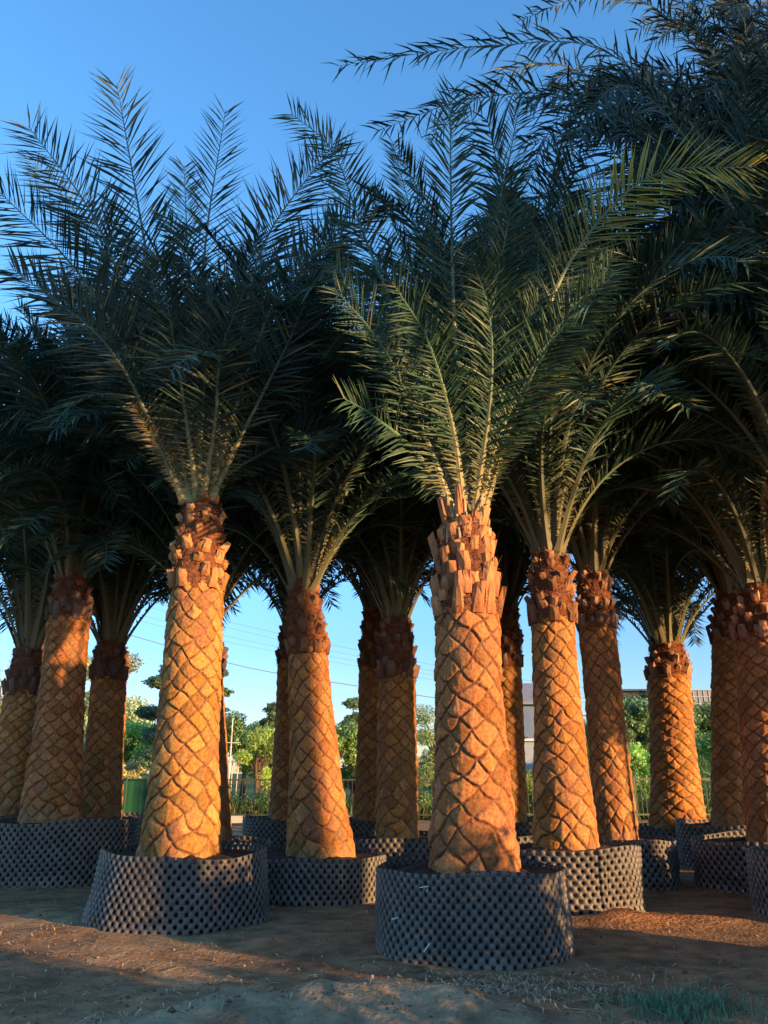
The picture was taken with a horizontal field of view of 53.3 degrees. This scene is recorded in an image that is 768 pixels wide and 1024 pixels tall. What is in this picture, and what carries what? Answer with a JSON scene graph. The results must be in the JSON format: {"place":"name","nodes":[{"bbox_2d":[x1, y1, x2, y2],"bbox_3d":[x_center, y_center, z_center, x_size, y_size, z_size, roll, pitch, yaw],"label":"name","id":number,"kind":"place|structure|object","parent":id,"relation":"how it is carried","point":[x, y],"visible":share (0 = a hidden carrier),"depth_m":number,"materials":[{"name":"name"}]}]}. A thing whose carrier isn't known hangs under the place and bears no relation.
{"place":"outdoors","nodes":[
{"label":"outdoors","id":0,"kind":"place"},
{"bbox_2d":[0,725,767,1023],"bbox_3d":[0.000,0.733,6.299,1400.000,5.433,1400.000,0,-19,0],"label":"ground","id":1,"kind":"structure","parent":0,"point":[253,1008],"depth_m":5.53,"materials":[{"name":"brown soil"}]},
{"bbox_2d":[0,671,2,711],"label":"tree","id":2,"kind":"object","parent":1,"relation":"on","point":[1,697],"visible":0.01,"depth_m":42.73,"materials":[{"name":"green plant"}]},
{"bbox_2d":[0,814,139,887],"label":"plant ring","id":3,"kind":"object","parent":1,"relation":"on","point":[61,854],"visible":0.71,"depth_m":9.69,"materials":[{"name":"plastic"}]},
{"bbox_2d":[0,199,276,823],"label":"date palm","id":4,"kind":"object","parent":3,"relation":"in","point":[53,787],"visible":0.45,"depth_m":10.87,"materials":[{"name":"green plant"}]},
{"bbox_2d":[83,653,153,739],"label":"tree","id":5,"kind":"object","parent":1,"relation":"on","point":[133,704],"visible":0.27,"depth_m":45.91,"materials":[{"name":"green plant"}]},
{"bbox_2d":[122,812,143,843],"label":"plant ring","id":6,"kind":"object","parent":1,"relation":"on","point":[128,815],"visible":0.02,"depth_m":13.41,"materials":[{"name":"plastic"}]},
{"bbox_2d":[0,336,340,818],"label":"date palm","id":7,"kind":"object","parent":6,"relation":"in","point":[118,594],"visible":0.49,"depth_m":12.10,"materials":[{"name":"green plant"}]},
{"bbox_2d":[122,777,147,814],"bbox_3d":[-8.919,8.449,22.513,7.433,1.204,0.209,0,-19,0],"label":"wire fence","id":8,"kind":"object","parent":1,"relation":"on","point":[134,792],"visible":0.06,"depth_m":22.57,"materials":[{"name":"metal"}]},
{"bbox_2d":[123,758,148,777],"bbox_3d":[-9.089,9.335,25.978,1.952,1.993,2.923,12,-22,-32],"label":"shrub","id":9,"kind":"object","parent":1,"relation":"on","point":[132,768],"visible":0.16,"depth_m":25.64,"materials":[{"name":"yellow plant"}]},
{"bbox_2d":[123,718,152,775],"bbox_3d":[-9.052,9.087,27.504,2.062,3.413,2.886,7,-20,-21],"label":"shrub","id":10,"kind":"object","parent":1,"relation":"on","point":[134,746],"visible":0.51,"depth_m":27.47,"materials":[{"name":"green plant"}]},
{"bbox_2d":[81,840,269,935],"bbox_3d":[-1.992,3.665,7.518,1.809,0.701,1.766,0,-19,0],"label":"plant ring","id":11,"kind":"object","parent":1,"relation":"on","point":[188,895],"visible":0.88,"depth_m":6.89,"materials":[{"name":"plastic"}]},
{"bbox_2d":[0,64,408,858],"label":"date palm","id":12,"kind":"object","parent":11,"relation":"in","point":[194,444],"visible":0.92,"depth_m":8.63,"materials":[{"name":"green plant"}]},
{"bbox_2d":[122,815,242,822],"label":"kerb","id":13,"kind":"structure","parent":1,"relation":"on","point":[236,818],"depth_m":21.43,"materials":[{"name":"concrete"}]},
{"bbox_2d":[133,665,234,767],"bbox_3d":[-6.808,7.650,25.999,3.457,5.147,2.184,0,-19,0],"label":"cloud pruned tree","id":14,"kind":"object","parent":1,"relation":"on","point":[148,712],"visible":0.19,"depth_m":25.72,"materials":[{"name":"green plant"}]},
{"bbox_2d":[227,719,240,777],"bbox_3d":[-5.179,8.076,24.179,1.200,2.976,0.072,0,-19,0],"label":"pole","id":15,"kind":"object","parent":1,"relation":"on","point":[231,742],"visible":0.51,"depth_m":24.39,"materials":[{"name":"metal"}]},
{"bbox_2d":[228,760,244,795],"bbox_3d":[-5.353,8.843,24.772,1.500,1.907,0.500,0,-19,0],"label":"pole rack","id":16,"kind":"object","parent":1,"relation":"on","point":[232,761],"visible":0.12,"depth_m":24.83,"materials":[{"name":"metal"}]},
{"bbox_2d":[225,710,266,801],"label":"tree","id":17,"kind":"object","parent":1,"relation":"on","point":[238,725],"visible":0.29,"depth_m":29.22,"materials":[{"name":"green plant"}]},
{"bbox_2d":[232,835,270,852],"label":"plant ring","id":18,"kind":"object","parent":1,"relation":"on","point":[261,842],"visible":0.05,"depth_m":11.39,"materials":[{"name":"plastic"}]},
{"bbox_2d":[0,295,439,848],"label":"date palm","id":19,"kind":"object","parent":18,"relation":"in","point":[235,505],"visible":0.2,"depth_m":10.92,"materials":[{"name":"green plant"}]},
{"bbox_2d":[232,722,274,798],"bbox_3d":[-3.897,8.531,25.533,2.595,3.206,2.614,0,-19,0],"label":"shrub","id":20,"kind":"object","parent":1,"relation":"on","point":[260,748],"visible":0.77,"depth_m":24.96,"materials":[{"name":"green plant"}]},
{"bbox_2d":[242,815,286,852],"bbox_3d":[-1.628,5.672,13.393,1.774,0.683,1.826,0,-19,0],"label":"plant ring","id":21,"kind":"object","parent":1,"relation":"on","point":[273,831],"visible":0.3,"depth_m":12.67,"materials":[{"name":"plastic"}]},
{"bbox_2d":[159,524,431,820],"bbox_3d":[-1.928,1.178,14.757,7.152,9.061,7.582,0,-19,0],"label":"date palm","id":22,"kind":"object","parent":21,"relation":"in","point":[278,802],"visible":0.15,"depth_m":13.88,"materials":[{"name":"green plant"}]},
{"bbox_2d":[259,702,275,803],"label":"topiary tree","id":23,"kind":"object","parent":1,"relation":"on","point":[269,710],"visible":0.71,"depth_m":28.87,"materials":[{"name":"green plant"}]},
{"bbox_2d":[34,192,510,859],"bbox_3d":[-0.981,0.238,10.279,7.193,8.263,7.104,0,-19,0],"label":"date palm","id":24,"kind":"object","parent":1,"relation":"on","point":[302,492],"visible":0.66,"depth_m":9.62,"materials":[{"name":"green plant"}]},
{"bbox_2d":[257,845,386,907],"bbox_3d":[-0.823,4.246,8.952,1.796,0.524,1.810,0,-19,0],"label":"plant ring","id":25,"kind":"object","parent":1,"relation":"on","point":[306,882],"visible":0.48,"depth_m":8.22,"materials":[{"name":"plastic"}]},
{"bbox_2d":[229,778,433,818],"bbox_3d":[-1.343,8.435,22.460,7.430,1.190,0.080,0,-19,0],"label":"metal fence","id":26,"kind":"object","parent":1,"relation":"on","point":[343,780],"visible":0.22,"depth_m":22.54,"materials":[{"name":"metal"}]},
{"bbox_2d":[335,719,357,798],"bbox_3d":[-1.137,8.627,26.073,2.970,3.338,2.731,0,-19,0],"label":"shrub","id":27,"kind":"object","parent":1,"relation":"on","point":[347,740],"visible":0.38,"depth_m":25.48,"materials":[{"name":"green plant"}]},
{"bbox_2d":[341,697,358,727],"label":"topiary tree","id":28,"kind":"object","parent":1,"relation":"on","point":[350,703],"visible":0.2,"depth_m":28.00,"materials":[{"name":"green plant"}]},
{"bbox_2d":[348,815,375,835],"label":"plant ring","id":29,"kind":"object","parent":1,"relation":"on","point":[359,826],"visible":0.05,"depth_m":12.88,"materials":[{"name":"plastic"}]},
{"bbox_2d":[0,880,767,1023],"bbox_3d":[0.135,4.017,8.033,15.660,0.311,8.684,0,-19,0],"label":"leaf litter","id":30,"kind":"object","parent":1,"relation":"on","point":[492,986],"visible":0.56,"depth_m":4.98,"materials":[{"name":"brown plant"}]},
{"bbox_2d":[0,880,767,1023],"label":"soil crumbs","id":31,"kind":"object","parent":1,"relation":"on","point":[235,995],"visible":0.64,"depth_m":5.24,"materials":[{"name":"brown soil"}]},
{"bbox_2d":[353,831,431,866],"bbox_3d":[0.169,4.926,11.001,1.676,0.556,1.671,0,-19,0],"label":"plant ring","id":32,"kind":"object","parent":1,"relation":"on","point":[392,848],"visible":0.15,"depth_m":10.34,"materials":[{"name":"plastic"}]},
{"bbox_2d":[247,340,587,840],"bbox_3d":[0.009,1.024,12.436,7.086,8.160,7.127,0,-19,0],"label":"date palm","id":33,"kind":"object","parent":1,"relation":"on","point":[397,793],"visible":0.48,"depth_m":11.61,"materials":[{"name":"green plant"}]},
{"bbox_2d":[416,703,435,789],"bbox_3d":[1.859,8.263,25.419,1.945,3.625,2.823,-9,-21,26],"label":"shrub","id":34,"kind":"object","parent":1,"relation":"on","point":[428,764],"visible":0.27,"depth_m":25.14,"materials":[{"name":"green plant"}]},
{"bbox_2d":[230,796,649,819],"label":"weeds","id":35,"kind":"object","parent":1,"relation":"on","point":[350,809],"visible":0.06,"depth_m":23.11,"materials":[{"name":"green plant"}]},
{"bbox_2d":[230,780,711,819],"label":"creepers","id":36,"kind":"object","parent":1,"relation":"on","point":[422,796],"visible":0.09,"depth_m":23.41,"materials":[{"name":"green plant"}]},
{"bbox_2d":[375,853,574,970],"bbox_3d":[0.731,3.243,6.281,1.622,0.704,1.647,0,-19,0],"label":"plant ring","id":37,"kind":"object","parent":1,"relation":"on","point":[521,920],"visible":0.89,"depth_m":5.69,"materials":[{"name":"plastic"}]},
{"bbox_2d":[269,70,767,875],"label":"date palm","id":38,"kind":"object","parent":37,"relation":"in","point":[483,386],"visible":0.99,"depth_m":7.29,"materials":[{"name":"green plant"}]},
{"bbox_2d":[237,85,767,850],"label":"date palm","id":39,"kind":"object","parent":1,"relation":"on","point":[543,483],"visible":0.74,"depth_m":8.98,"materials":[{"name":"green plant"}]},
{"bbox_2d":[515,817,532,843],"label":"plant ring","id":40,"kind":"object","parent":1,"relation":"on","point":[523,829],"visible":0.12,"depth_m":12.80,"materials":[{"name":"plastic"}]},
{"bbox_2d":[346,488,670,822],"bbox_3d":[2.250,1.165,15.124,7.556,9.322,7.688,0,-19,0],"label":"date palm","id":41,"kind":"object","parent":40,"relation":"in","point":[514,571],"visible":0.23,"depth_m":14.11,"materials":[{"name":"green plant"}]},
{"bbox_2d":[522,683,533,738],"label":"house","id":42,"kind":"structure","parent":1,"relation":"on","point":[528,706],"depth_m":36.84,"materials":[{"name":"paint"}]},
{"bbox_2d":[524,739,533,773],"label":"shed","id":43,"kind":"structure","parent":1,"relation":"on","point":[529,749],"depth_m":32.43,"materials":[{"name":"paint"}]},
{"bbox_2d":[526,769,533,799],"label":"shrub","id":44,"kind":"object","parent":1,"relation":"on","point":[529,781],"visible":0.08,"depth_m":24.40,"materials":[{"name":"green plant"}]},
{"bbox_2d":[371,175,767,841],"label":"date palm","id":45,"kind":"object","parent":1,"relation":"on","point":[611,785],"visible":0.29,"depth_m":10.63,"materials":[{"name":"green plant"}]},
{"bbox_2d":[516,836,645,915],"bbox_3d":[1.977,3.966,8.376,1.666,0.683,1.688,0,-19,0],"label":"plant ring","id":46,"kind":"object","parent":1,"relation":"on","point":[602,877],"visible":0.55,"depth_m":7.71,"materials":[{"name":"plastic"}]},
{"bbox_2d":[526,777,710,819],"bbox_3d":[7.668,8.522,22.747,10.052,1.210,0.080,0,-19,0],"label":"metal fence","id":47,"kind":"object","parent":1,"relation":"on","point":[634,779],"visible":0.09,"depth_m":22.80,"materials":[{"name":"metal"}]},
{"bbox_2d":[498,107,767,842],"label":"date palm","id":48,"kind":"object","parent":1,"relation":"on","point":[735,521],"visible":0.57,"depth_m":10.25,"materials":[{"name":"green plant"}]},
{"bbox_2d":[626,728,639,789],"bbox_3d":[7.830,8.569,25.077,1.061,2.826,2.200,-5,-19,15],"label":"shrub","id":49,"kind":"object","parent":1,"relation":"on","point":[630,738],"visible":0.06,"depth_m":24.83,"materials":[{"name":"green plant"}]},
{"bbox_2d":[622,689,647,744],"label":"long shed","id":50,"kind":"structure","parent":1,"relation":"on","point":[629,693],"depth_m":54.66,"materials":[{"name":"paint"}]},
{"bbox_2d":[623,696,648,743],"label":"tree","id":51,"kind":"object","parent":1,"relation":"on","point":[636,712],"visible":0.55,"depth_m":49.61,"materials":[{"name":"green plant"}]},
{"bbox_2d":[628,742,650,797],"bbox_3d":[9.397,9.541,27.435,2.906,2.528,2.932,0,-19,0],"label":"shrub","id":52,"kind":"object","parent":1,"relation":"on","point":[640,766],"visible":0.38,"depth_m":26.81,"materials":[{"name":"green plant"}]},
{"bbox_2d":[599,832,680,890],"bbox_3d":[3.096,4.575,10.069,1.546,0.619,1.486,0,-19,0],"label":"plant ring","id":53,"kind":"object","parent":1,"relation":"on","point":[660,864],"visible":0.41,"depth_m":9.48,"materials":[{"name":"plastic"}]},
{"bbox_2d":[539,968,767,1023],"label":"grass tuft","id":54,"kind":"object","parent":1,"relation":"on","point":[696,1001],"visible":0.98,"depth_m":4.58,"materials":[{"name":"green plant"}]},
{"bbox_2d":[638,823,675,839],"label":"plant ring","id":55,"kind":"object","parent":1,"relation":"on","point":[643,828],"visible":0.06,"depth_m":12.25,"materials":[{"name":"plastic"}]},
{"bbox_2d":[639,691,702,745],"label":"tree","id":56,"kind":"object","parent":1,"relation":"on","point":[695,711],"visible":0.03,"depth_m":53.31,"materials":[{"name":"green plant"}]},
{"bbox_2d":[692,690,710,707],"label":"net house","id":57,"kind":"structure","parent":1,"relation":"on","point":[700,697],"depth_m":58.54,"materials":[{"name":"metal"}]},
{"bbox_2d":[147,606,431,670],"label":"overhead cable","id":58,"kind":"object","parent":57,"relation":"attached to","point":[274,638],"visible":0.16,"depth_m":62.04,"materials":[{"name":"metal"}]},
{"bbox_2d":[95,624,585,715],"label":"overhead cable","id":59,"kind":"object","parent":57,"relation":"attached to","point":[274,672],"visible":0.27,"depth_m":61.16,"materials":[{"name":"metal"}]},
{"bbox_2d":[135,619,584,702],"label":"overhead cable","id":60,"kind":"object","parent":57,"relation":"attached to","point":[270,650],"visible":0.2,"depth_m":61.74,"materials":[{"name":"metal"}]},
{"bbox_2d":[139,614,583,697],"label":"overhead cable","id":61,"kind":"object","parent":57,"relation":"attached to","point":[277,646],"visible":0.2,"depth_m":61.83,"materials":[{"name":"metal"}]},
{"bbox_2d":[159,603,581,687],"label":"overhead cable","id":62,"kind":"object","parent":57,"relation":"attached to","point":[334,645],"visible":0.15,"depth_m":62.12,"materials":[{"name":"metal"}]},
{"bbox_2d":[694,728,711,793],"bbox_3d":[12.827,9.339,28.037,3.567,3.297,2.902,0,-19,0],"label":"shrub","id":63,"kind":"object","parent":1,"relation":"on","point":[705,746],"visible":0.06,"depth_m":27.92,"materials":[{"name":"green plant"}]},
{"bbox_2d":[694,701,711,743],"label":"tree","id":64,"kind":"object","parent":1,"relation":"on","point":[703,713],"visible":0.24,"depth_m":55.41,"materials":[{"name":"green plant"}]},
{"bbox_2d":[675,818,745,868],"bbox_3d":[5.280,5.089,11.707,1.550,0.703,1.494,0,-19,0],"label":"plant ring","id":65,"kind":"object","parent":1,"relation":"on","point":[685,831],"visible":0.3,"depth_m":11.49,"materials":[{"name":"plastic"}]},
{"bbox_2d":[490,452,720,828],"bbox_3d":[5.370,1.632,14.222,6.680,8.103,7.404,-4,-19,12],"label":"date palm","id":66,"kind":"object","parent":65,"relation":"in","point":[675,793],"visible":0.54,"depth_m":13.22,"materials":[{"name":"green plant"}]},
{"bbox_2d":[604,345,743,826],"bbox_3d":[5.984,0.368,13.004,8.340,9.334,8.075,0,-19,0],"label":"date palm","id":67,"kind":"object","parent":65,"relation":"in","point":[727,804],"visible":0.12,"depth_m":11.97,"materials":[{"name":"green plant"}]},
{"bbox_2d":[690,831,767,894],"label":"plant ring","id":68,"kind":"object","parent":1,"relation":"on","point":[720,863],"visible":0.77,"depth_m":9.28,"materials":[{"name":"plastic"}]},
{"bbox_2d":[745,844,767,918],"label":"plant ring","id":69,"kind":"object","parent":1,"relation":"on","point":[757,867],"visible":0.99,"depth_m":7.70,"materials":[{"name":"plastic"}]},
{"bbox_2d":[327,0,767,544],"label":"date palm","id":70,"kind":"object","parent":69,"relation":"in","point":[735,90],"visible":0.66,"depth_m":9.66,"materials":[{"name":"green plant"}]},
{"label":"plant ring","id":71,"kind":"object","parent":1,"relation":"on","visible":0},
{"bbox_2d":[0,311,283,820],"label":"date palm","id":72,"kind":"object","parent":71,"relation":"in","point":[20,683],"visible":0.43,"depth_m":11.78,"materials":[{"name":"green plant"}]},
{"bbox_2d":[0,0,767,773],"label":"sky","id":73,"kind":"structure","parent":0,"point":[253,52],"materials":[{"name":"blue"}]},
{"bbox_2d":[268,329,531,821],"bbox_3d":[-0.088,1.207,14.815,7.058,9.022,7.522,-17,-25,41],"label":"date palm","id":74,"kind":"object","parent":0,"point":[366,784],"visible":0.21,"depth_m":13.71,"materials":[{"name":"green plant"}]},
{"bbox_2d":[418,719,710,804],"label":"slope grass","id":75,"kind":"structure","parent":0,"point":[645,746],"depth_m":48.02,"materials":[{"name":"green plant"}]}
]}

